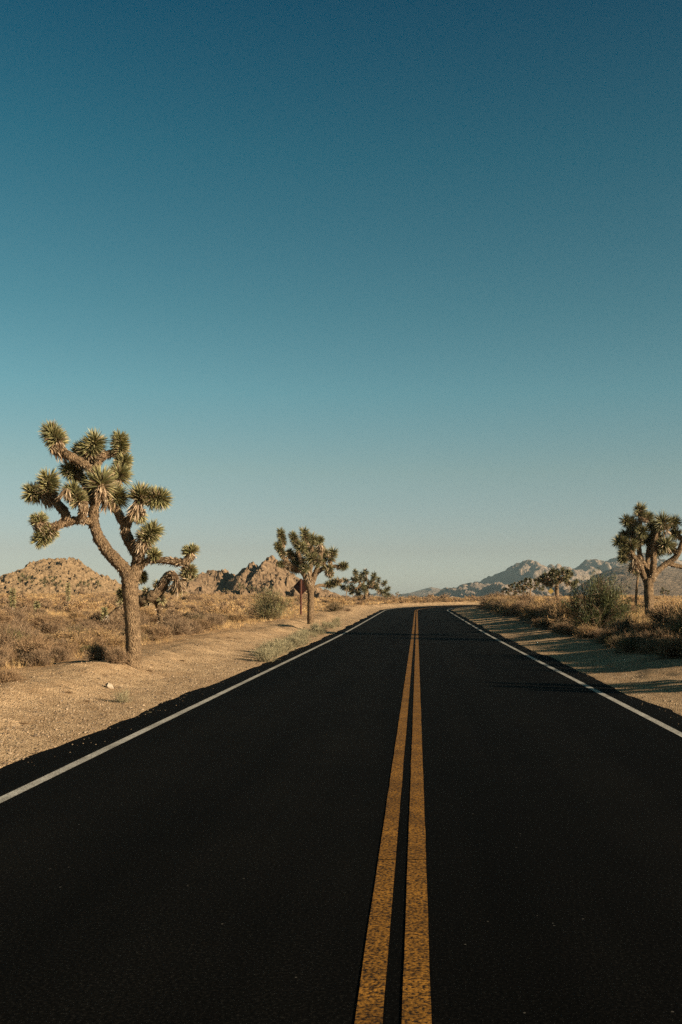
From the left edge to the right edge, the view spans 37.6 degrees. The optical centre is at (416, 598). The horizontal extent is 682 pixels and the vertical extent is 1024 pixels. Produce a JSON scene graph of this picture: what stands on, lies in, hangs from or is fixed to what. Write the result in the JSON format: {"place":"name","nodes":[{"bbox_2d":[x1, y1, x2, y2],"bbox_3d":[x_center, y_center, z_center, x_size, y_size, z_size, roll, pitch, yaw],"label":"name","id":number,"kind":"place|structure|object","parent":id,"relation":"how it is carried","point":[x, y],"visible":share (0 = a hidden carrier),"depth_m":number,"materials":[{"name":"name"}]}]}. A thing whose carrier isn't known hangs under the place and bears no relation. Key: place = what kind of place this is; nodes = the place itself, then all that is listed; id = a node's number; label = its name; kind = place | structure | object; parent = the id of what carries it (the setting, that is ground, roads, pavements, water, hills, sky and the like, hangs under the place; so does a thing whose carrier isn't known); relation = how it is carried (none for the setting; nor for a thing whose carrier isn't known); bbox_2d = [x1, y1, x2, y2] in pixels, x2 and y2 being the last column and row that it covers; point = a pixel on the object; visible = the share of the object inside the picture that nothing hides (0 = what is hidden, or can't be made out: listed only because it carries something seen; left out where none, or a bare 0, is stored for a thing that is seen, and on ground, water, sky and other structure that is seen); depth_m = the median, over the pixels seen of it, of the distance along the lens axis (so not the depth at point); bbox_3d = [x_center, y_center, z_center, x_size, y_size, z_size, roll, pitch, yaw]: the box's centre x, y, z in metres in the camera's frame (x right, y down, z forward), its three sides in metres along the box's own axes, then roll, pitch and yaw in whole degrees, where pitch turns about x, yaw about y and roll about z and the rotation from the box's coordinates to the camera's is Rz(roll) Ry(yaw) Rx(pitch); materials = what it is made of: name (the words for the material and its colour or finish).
{"place":"outdoors","nodes":[
{"label":"outdoors","id":0,"kind":"place"},
{"bbox_2d":[0,557,140,593],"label":"hill","id":1,"kind":"structure","parent":0,"point":[72,571],"depth_m":371.73,"materials":[{"name":"stone"}]},
{"bbox_2d":[138,569,234,593],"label":"rocky hill","id":2,"kind":"structure","parent":0,"point":[209,581],"depth_m":389.25,"materials":[{"name":"stone"}]},
{"bbox_2d":[213,575,332,597],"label":"rocky hill","id":3,"kind":"structure","parent":0,"point":[286,587],"depth_m":285.99,"materials":[{"name":"stone"}]},
{"bbox_2d":[222,555,338,596],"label":"rocky hill","id":4,"kind":"structure","parent":0,"point":[267,569],"depth_m":400.56,"materials":[{"name":"stone"}]},
{"bbox_2d":[0,605,681,1023],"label":"road","id":5,"kind":"structure","parent":0,"point":[214,861],"depth_m":6.68,"materials":[{"name":"asphalt"}]},
{"bbox_2d":[0,605,681,802],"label":"road edge lines","id":6,"kind":"object","parent":5,"relation":"on","point":[9,795],"visible":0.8,"depth_m":13.72,"materials":[{"name":"white paint"}]},
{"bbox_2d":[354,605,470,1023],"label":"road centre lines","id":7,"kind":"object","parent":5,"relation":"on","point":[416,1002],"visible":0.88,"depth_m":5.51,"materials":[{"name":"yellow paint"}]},
{"bbox_2d":[0,593,681,767],"bbox_3d":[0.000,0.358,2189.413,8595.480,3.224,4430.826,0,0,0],"label":"ground","id":8,"kind":"structure","parent":0,"point":[511,627],"depth_m":21.23,"materials":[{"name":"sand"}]},
{"bbox_2d":[0,655,13,668],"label":"dry shrub","id":9,"kind":"object","parent":8,"relation":"on","point":[3,663],"visible":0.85,"depth_m":19.33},
{"bbox_2d":[0,643,19,664],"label":"dry shrub","id":10,"kind":"object","parent":8,"relation":"on","point":[5,653],"visible":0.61,"depth_m":21.03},
{"bbox_2d":[0,609,21,623],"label":"dry shrub","id":11,"kind":"object","parent":8,"relation":"on","point":[3,616],"visible":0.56,"depth_m":37.91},
{"bbox_2d":[0,623,23,648],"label":"dry shrub","id":12,"kind":"object","parent":8,"relation":"on","point":[5,638],"visible":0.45,"depth_m":25.28,"materials":[{"name":"plant"}]},
{"bbox_2d":[8,588,16,611],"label":"young joshua tree","id":13,"kind":"object","parent":8,"relation":"on","point":[12,596],"visible":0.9,"depth_m":49.97,"materials":[{"name":"green plant"}]},
{"bbox_2d":[0,644,25,662],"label":"dry shrub","id":14,"kind":"object","parent":8,"relation":"on","point":[14,654],"visible":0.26,"depth_m":21.80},
{"bbox_2d":[1,625,30,643],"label":"dry shrub","id":15,"kind":"object","parent":8,"relation":"on","point":[14,632],"visible":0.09,"depth_m":27.83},
{"bbox_2d":[0,667,32,682],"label":"dry shrub","id":16,"kind":"object","parent":8,"relation":"on","point":[10,675],"visible":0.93,"depth_m":15.64,"materials":[{"name":"plant"}]},
{"bbox_2d":[4,606,35,622],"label":"dry shrub","id":17,"kind":"object","parent":8,"relation":"on","point":[17,614],"visible":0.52,"depth_m":44.81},
{"bbox_2d":[0,617,39,631],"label":"dry shrub","id":18,"kind":"object","parent":8,"relation":"on","point":[26,624],"visible":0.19,"depth_m":34.42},
{"bbox_2d":[1,623,42,638],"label":"dry shrub","id":19,"kind":"object","parent":8,"relation":"on","point":[26,633],"visible":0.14,"depth_m":30.55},
{"bbox_2d":[17,573,33,591],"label":"joshua tree","id":20,"kind":"object","parent":8,"relation":"on","point":[23,580],"visible":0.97,"depth_m":169.78,"materials":[{"name":"green plant"}]},
{"bbox_2d":[4,635,55,655],"bbox_3d":[-8.900,1.184,23.085,1.414,0.746,1.547,0,0,8],"label":"dry shrub","id":21,"kind":"object","parent":8,"relation":"on","point":[28,646],"visible":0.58,"depth_m":22.94,"materials":[{"name":"plant"}]},
{"bbox_2d":[15,632,55,643],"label":"dry shrub","id":22,"kind":"object","parent":8,"relation":"on","point":[36,636],"visible":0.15,"depth_m":27.01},
{"bbox_2d":[19,648,54,666],"bbox_3d":[-7.994,1.287,20.947,0.747,0.578,0.912,0,0,-27],"label":"dry shrub","id":23,"kind":"object","parent":8,"relation":"on","point":[38,656],"visible":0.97,"depth_m":20.81,"materials":[{"name":"plant"}]},
{"bbox_2d":[27,611,66,627],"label":"dry shrub","id":24,"kind":"object","parent":8,"relation":"on","point":[42,620],"visible":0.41,"depth_m":40.06,"materials":[{"name":"plant"}]},
{"bbox_2d":[32,619,68,634],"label":"dry shrub","id":25,"kind":"object","parent":8,"relation":"on","point":[49,627],"visible":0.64,"depth_m":35.60,"materials":[{"name":"plant"}]},
{"bbox_2d":[39,576,63,594],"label":"joshua tree","id":26,"kind":"object","parent":8,"relation":"on","point":[48,583],"visible":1,"depth_m":164.84,"materials":[{"name":"green plant"}]},
{"bbox_2d":[45,644,77,661],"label":"dry shrub","id":27,"kind":"object","parent":8,"relation":"on","point":[61,654],"visible":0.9,"depth_m":22.08,"materials":[{"name":"plant"}]},
{"bbox_2d":[49,626,83,640],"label":"dry shrub","id":28,"kind":"object","parent":8,"relation":"on","point":[65,635],"visible":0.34,"depth_m":29.38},
{"bbox_2d":[48,640,85,653],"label":"dry shrub","id":29,"kind":"object","parent":8,"relation":"on","point":[73,647],"visible":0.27,"depth_m":24.59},
{"bbox_2d":[65,583,70,607],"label":"young joshua tree","id":30,"kind":"object","parent":8,"relation":"on","point":[67,593],"visible":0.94,"depth_m":71.97,"materials":[{"name":"green plant"}]},
{"bbox_2d":[54,624,91,637],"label":"dry shrub","id":31,"kind":"object","parent":8,"relation":"on","point":[76,628],"visible":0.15,"depth_m":30.64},
{"bbox_2d":[64,610,85,619],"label":"dry shrub","id":32,"kind":"object","parent":8,"relation":"on","point":[72,615],"visible":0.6,"depth_m":53.34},
{"bbox_2d":[64,635,99,649],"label":"dry shrub","id":33,"kind":"object","parent":8,"relation":"on","point":[87,641],"visible":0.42,"depth_m":26.09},
{"bbox_2d":[68,620,103,631],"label":"dry shrub","id":34,"kind":"object","parent":8,"relation":"on","point":[88,623],"visible":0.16,"depth_m":37.12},
{"bbox_2d":[68,633,110,646],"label":"dry shrub","id":35,"kind":"object","parent":8,"relation":"on","point":[100,639],"visible":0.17,"depth_m":27.05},
{"bbox_2d":[79,610,109,622],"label":"dry shrub","id":36,"kind":"object","parent":8,"relation":"on","point":[93,618],"visible":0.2,"depth_m":44.39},
{"bbox_2d":[82,640,112,660],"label":"dry shrub","id":37,"kind":"object","parent":8,"relation":"on","point":[96,652],"visible":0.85,"depth_m":20.97,"materials":[{"name":"plant"}]},
{"bbox_2d":[77,625,124,641],"bbox_3d":[-9.377,1.145,29.331,1.638,0.852,2.069,0,0,16],"label":"dry shrub","id":38,"kind":"object","parent":8,"relation":"on","point":[100,633],"visible":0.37,"depth_m":29.26,"materials":[{"name":"plant"}]},
{"bbox_2d":[99,607,107,620],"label":"young joshua tree","id":39,"kind":"object","parent":8,"relation":"on","point":[105,611],"visible":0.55,"depth_m":43.96,"materials":[{"name":"green plant"}]},
{"bbox_2d":[19,418,200,669],"bbox_3d":[-6.270,-0.898,20.444,3.696,5.718,1.715,0,0,0],"label":"joshua tree","id":40,"kind":"object","parent":8,"relation":"on","point":[90,455],"visible":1,"depth_m":20.38,"materials":[{"name":"green plant"}]},
{"bbox_2d":[95,614,124,629],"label":"dry shrub","id":41,"kind":"object","parent":8,"relation":"on","point":[113,621],"visible":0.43,"depth_m":38.63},
{"bbox_2d":[101,622,122,636],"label":"dry shrub","id":42,"kind":"object","parent":8,"relation":"on","point":[110,627],"visible":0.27,"depth_m":34.46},
{"bbox_2d":[104,635,125,647],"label":"dry shrub","id":43,"kind":"object","parent":8,"relation":"on","point":[115,641],"visible":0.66,"depth_m":27.65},
{"bbox_2d":[101,644,129,664],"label":"dry shrub","id":44,"kind":"object","parent":8,"relation":"on","point":[117,656],"visible":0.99,"depth_m":20.13,"materials":[{"name":"plant"}]},
{"bbox_2d":[111,689,133,702],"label":"roadside weed","id":45,"kind":"object","parent":8,"relation":"on","point":[124,699],"visible":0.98,"depth_m":15.58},
{"bbox_2d":[114,628,151,640],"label":"dry shrub","id":46,"kind":"object","parent":8,"relation":"on","point":[142,636],"visible":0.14,"depth_m":31.32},
{"bbox_2d":[117,622,158,633],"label":"dry shrub","id":47,"kind":"object","parent":8,"relation":"on","point":[142,627],"visible":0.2,"depth_m":36.97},
{"bbox_2d":[103,570,186,622],"bbox_3d":[-10.823,0.032,40.179,3.624,2.392,1.254,0,0,7],"label":"fallen joshua tree","id":48,"kind":"object","parent":8,"relation":"on","point":[154,596],"visible":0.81,"depth_m":39.89,"materials":[{"name":"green plant"}]},
{"bbox_2d":[139,606,157,619],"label":"dry shrub","id":49,"kind":"object","parent":8,"relation":"on","point":[147,611],"visible":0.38,"depth_m":53.82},
{"bbox_2d":[144,635,161,640],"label":"dry shrub","id":50,"kind":"object","parent":8,"relation":"on","point":[155,638],"visible":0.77,"depth_m":31.80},
{"bbox_2d":[142,624,173,639],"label":"dry shrub","id":51,"kind":"object","parent":8,"relation":"on","point":[159,631],"visible":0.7,"depth_m":33.38,"materials":[{"name":"plant"}]},
{"bbox_2d":[148,614,167,623],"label":"dry shrub","id":52,"kind":"object","parent":8,"relation":"on","point":[155,619],"visible":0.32,"depth_m":46.13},
{"bbox_2d":[163,611,189,623],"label":"dry shrub","id":53,"kind":"object","parent":8,"relation":"on","point":[174,615],"visible":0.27,"depth_m":43.26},
{"bbox_2d":[161,617,196,634],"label":"dry shrub","id":54,"kind":"object","parent":8,"relation":"on","point":[180,629],"visible":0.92,"depth_m":36.86,"materials":[{"name":"plant"}]},
{"bbox_2d":[178,620,208,633],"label":"dry shrub","id":55,"kind":"object","parent":8,"relation":"on","point":[197,629],"visible":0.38,"depth_m":38.77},
{"bbox_2d":[0,592,389,669],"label":"dry grass","id":56,"kind":"structure","parent":8,"relation":"on","point":[18,663],"depth_m":77.37,"materials":[{"name":"plant"}]},
{"bbox_2d":[184,613,205,620],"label":"dry shrub","id":57,"kind":"object","parent":8,"relation":"on","point":[195,617],"visible":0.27,"depth_m":49.59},
{"bbox_2d":[183,616,219,630],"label":"dry shrub","id":58,"kind":"object","parent":8,"relation":"on","point":[203,623],"visible":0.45,"depth_m":40.87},
{"bbox_2d":[202,614,229,626],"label":"dry shrub","id":59,"kind":"object","parent":8,"relation":"on","point":[217,622],"visible":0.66,"depth_m":45.44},
{"bbox_2d":[225,612,253,622],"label":"dry shrub","id":60,"kind":"object","parent":8,"relation":"on","point":[236,616],"visible":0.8,"depth_m":52.11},
{"bbox_2d":[254,644,279,661],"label":"roadside weed","id":61,"kind":"object","parent":8,"relation":"on","point":[264,655],"visible":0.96,"depth_m":26.15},
{"bbox_2d":[251,601,283,619],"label":"green bush","id":62,"kind":"object","parent":8,"relation":"on","point":[269,613],"visible":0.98,"depth_m":57.77,"materials":[{"name":"green plant"}]},
{"bbox_2d":[245,587,296,615],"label":"green bush","id":63,"kind":"object","parent":8,"relation":"on","point":[266,598],"visible":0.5,"depth_m":62.68,"materials":[{"name":"green plant"}]},
{"bbox_2d":[265,638,288,654],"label":"roadside weed","id":64,"kind":"object","parent":8,"relation":"on","point":[278,646],"visible":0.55,"depth_m":29.47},
{"bbox_2d":[280,640,299,650],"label":"roadside weed","id":65,"kind":"object","parent":8,"relation":"on","point":[290,646],"visible":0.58,"depth_m":32.10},
{"bbox_2d":[289,635,308,646],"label":"roadside weed","id":66,"kind":"object","parent":8,"relation":"on","point":[297,640],"visible":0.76,"depth_m":34.15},
{"bbox_2d":[293,579,305,614],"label":"road sign","id":67,"kind":"object","parent":8,"relation":"on","point":[299,587],"visible":0.94,"depth_m":68.93,"materials":[{"name":"metal"}]},
{"bbox_2d":[272,526,349,624],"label":"joshua tree","id":68,"kind":"object","parent":8,"relation":"on","point":[319,554],"visible":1,"depth_m":54.50,"materials":[{"name":"green plant"}]},
{"bbox_2d":[317,601,348,611],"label":"dry shrub","id":69,"kind":"object","parent":8,"relation":"on","point":[333,606],"visible":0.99,"depth_m":84.08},
{"bbox_2d":[0,589,680,617],"bbox_3d":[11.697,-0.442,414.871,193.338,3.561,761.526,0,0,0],"label":"desert scrub","id":70,"kind":"object","parent":8,"relation":"on","point":[76,605],"visible":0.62,"depth_m":99.84,"materials":[{"name":"plant"}]},
{"bbox_2d":[339,569,390,598],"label":"joshua tree","id":71,"kind":"object","parent":8,"relation":"on","point":[371,584],"visible":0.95,"depth_m":149.13,"materials":[{"name":"green plant"}]},
{"bbox_2d":[285,597,473,604],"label":"grass","id":72,"kind":"structure","parent":8,"relation":"on","point":[367,601],"depth_m":145.15,"materials":[{"name":"plant"}]},
{"bbox_2d":[494,599,521,615],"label":"dry shrub","id":73,"kind":"object","parent":8,"relation":"on","point":[508,603],"visible":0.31,"depth_m":71.88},
{"bbox_2d":[501,582,528,595],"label":"joshua tree","id":74,"kind":"object","parent":8,"relation":"on","point":[510,589],"visible":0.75,"depth_m":124.80,"materials":[{"name":"green plant"}]},
{"bbox_2d":[504,600,530,615],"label":"dry shrub","id":75,"kind":"object","parent":8,"relation":"on","point":[519,610],"visible":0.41,"depth_m":66.29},
{"bbox_2d":[513,591,534,600],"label":"dry shrub","id":76,"kind":"object","parent":8,"relation":"on","point":[524,596],"visible":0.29,"depth_m":76.27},
{"bbox_2d":[516,577,544,594],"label":"joshua tree","id":77,"kind":"object","parent":8,"relation":"on","point":[528,584],"visible":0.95,"depth_m":114.78,"materials":[{"name":"green plant"}]},
{"bbox_2d":[517,603,545,619],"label":"dry shrub","id":78,"kind":"object","parent":8,"relation":"on","point":[531,608],"visible":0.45,"depth_m":58.27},
{"bbox_2d":[536,616,551,627],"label":"dry shrub","id":79,"kind":"object","parent":8,"relation":"on","point":[542,624],"visible":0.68,"depth_m":47.96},
{"bbox_2d":[539,599,558,618],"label":"dry shrub","id":80,"kind":"object","parent":8,"relation":"on","point":[548,604],"visible":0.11,"depth_m":53.92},
{"bbox_2d":[535,567,578,596],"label":"joshua tree","id":81,"kind":"object","parent":8,"relation":"on","point":[554,577],"visible":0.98,"depth_m":94.37,"materials":[{"name":"green plant"}]},
{"bbox_2d":[548,622,572,633],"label":"dry shrub","id":82,"kind":"object","parent":8,"relation":"on","point":[558,626],"visible":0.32,"depth_m":40.30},
{"bbox_2d":[541,595,582,625],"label":"dry shrub","id":83,"kind":"object","parent":8,"relation":"on","point":[558,614],"visible":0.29,"depth_m":45.85,"materials":[{"name":"plant"}]},
{"bbox_2d":[554,626,577,634],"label":"dry shrub","id":84,"kind":"object","parent":8,"relation":"on","point":[566,631],"visible":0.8,"depth_m":39.45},
{"bbox_2d":[571,622,596,638],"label":"dry shrub","id":85,"kind":"object","parent":8,"relation":"on","point":[580,632],"visible":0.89,"depth_m":35.65,"materials":[{"name":"plant"}]},
{"bbox_2d":[587,627,602,637],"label":"dry shrub","id":86,"kind":"object","parent":8,"relation":"on","point":[596,634],"visible":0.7,"depth_m":35.34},
{"bbox_2d":[552,567,642,631],"bbox_3d":[6.963,0.230,38.011,3.521,2.950,3.378,0,0,0],"label":"creosote bush","id":87,"kind":"object","parent":8,"relation":"on","point":[604,603],"visible":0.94,"depth_m":37.62,"materials":[{"name":"green plant"}]},
{"bbox_2d":[592,626,623,643],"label":"dry shrub","id":88,"kind":"object","parent":8,"relation":"on","point":[608,633],"visible":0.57,"depth_m":31.88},
{"bbox_2d":[537,594,681,633],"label":"bank grass","id":89,"kind":"structure","parent":8,"relation":"on","point":[638,614],"depth_m":68.14,"materials":[{"name":"plant"}]},
{"bbox_2d":[603,634,626,647],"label":"dry shrub","id":90,"kind":"object","parent":8,"relation":"on","point":[615,640],"visible":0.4,"depth_m":29.29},
{"bbox_2d":[600,615,643,634],"bbox_3d":[7.031,1.009,34.022,1.667,0.950,1.700,0,0,21],"label":"dry shrub","id":91,"kind":"object","parent":8,"relation":"on","point":[618,625],"visible":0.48,"depth_m":33.85,"materials":[{"name":"plant"}]},
{"bbox_2d":[603,632,652,653],"bbox_3d":[5.925,1.258,27.030,1.612,0.780,1.569,0,0,-21],"label":"dry shrub","id":92,"kind":"object","parent":8,"relation":"on","point":[628,644],"visible":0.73,"depth_m":26.86,"materials":[{"name":"plant"}]},
{"bbox_2d":[627,560,639,607],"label":"joshua tree","id":93,"kind":"object","parent":8,"relation":"on","point":[637,579],"visible":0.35,"depth_m":61.95,"materials":[{"name":"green plant"}]},
{"bbox_2d":[630,637,648,653],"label":"dry shrub","id":94,"kind":"object","parent":8,"relation":"on","point":[638,652],"visible":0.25,"depth_m":26.49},
{"bbox_2d":[617,618,669,634],"bbox_3d":[7.190,0.974,31.062,1.624,0.885,1.474,0,0,27],"label":"dry shrub","id":95,"kind":"object","parent":8,"relation":"on","point":[647,626],"visible":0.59,"depth_m":30.88,"materials":[{"name":"plant"}]},
{"bbox_2d":[610,501,681,615],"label":"joshua tree","id":96,"kind":"object","parent":8,"relation":"on","point":[631,538],"visible":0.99,"depth_m":40.35,"materials":[{"name":"green plant"}]},
{"bbox_2d":[637,630,657,640],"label":"dry shrub","id":97,"kind":"object","parent":8,"relation":"on","point":[648,634],"visible":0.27,"depth_m":28.85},
{"bbox_2d":[634,635,667,654],"bbox_3d":[6.285,1.241,25.569,1.410,0.709,1.186,0,0,7],"label":"dry shrub","id":98,"kind":"object","parent":8,"relation":"on","point":[651,644],"visible":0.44,"depth_m":25.49,"materials":[{"name":"plant"}]},
{"bbox_2d":[644,627,672,640],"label":"dry shrub","id":99,"kind":"object","parent":8,"relation":"on","point":[660,634],"visible":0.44,"depth_m":28.69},
{"bbox_2d":[639,597,681,627],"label":"dry shrub","id":100,"kind":"object","parent":8,"relation":"on","point":[656,614],"visible":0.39,"depth_m":32.96,"materials":[{"name":"plant"}]},
{"bbox_2d":[647,631,681,657],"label":"dry shrub","id":101,"kind":"object","parent":8,"relation":"on","point":[671,644],"visible":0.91,"depth_m":23.92,"materials":[{"name":"plant"}]},
{"bbox_2d":[656,598,681,637],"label":"dry shrub","id":102,"kind":"object","parent":8,"relation":"on","point":[678,616],"visible":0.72,"depth_m":26.71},
{"bbox_2d":[661,602,681,629],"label":"dry shrub","id":103,"kind":"object","parent":8,"relation":"on","point":[672,615],"visible":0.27,"depth_m":29.44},
{"bbox_2d":[666,614,681,638],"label":"dry shrub","id":104,"kind":"object","parent":8,"relation":"on","point":[679,628],"visible":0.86,"depth_m":26.33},
{"bbox_2d":[0,0,681,596],"label":"sky","id":105,"kind":"structure","parent":0,"point":[398,283],"materials":[{"name":"blue"}]},
{"bbox_2d":[363,587,440,597],"bbox_3d":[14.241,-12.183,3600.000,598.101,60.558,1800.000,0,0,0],"label":"mountains","id":106,"kind":"structure","parent":0,"point":[425,592],"depth_m":3204.53,"materials":[{"name":"stone"}]},
{"bbox_2d":[435,581,490,598],"bbox_3d":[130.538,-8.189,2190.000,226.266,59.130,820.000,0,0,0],"label":"mountains","id":107,"kind":"structure","parent":0,"point":[467,589],"depth_m":2032.26,"materials":[{"name":"stone"}]},
{"bbox_2d":[475,582,572,596],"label":"mountains","id":108,"kind":"structure","parent":0,"point":[500,586],"depth_m":1687.36,"materials":[{"name":"stone"}]},
{"bbox_2d":[478,553,681,587],"bbox_3d":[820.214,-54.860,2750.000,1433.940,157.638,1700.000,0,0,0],"label":"mountains","id":109,"kind":"structure","parent":0,"point":[518,572],"depth_m":2674.86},
{"bbox_2d":[563,565,681,596],"bbox_3d":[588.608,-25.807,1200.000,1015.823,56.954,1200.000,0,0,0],"label":"mountains","id":110,"kind":"structure","parent":0,"point":[669,579],"depth_m":964.17,"materials":[{"name":"rock"}]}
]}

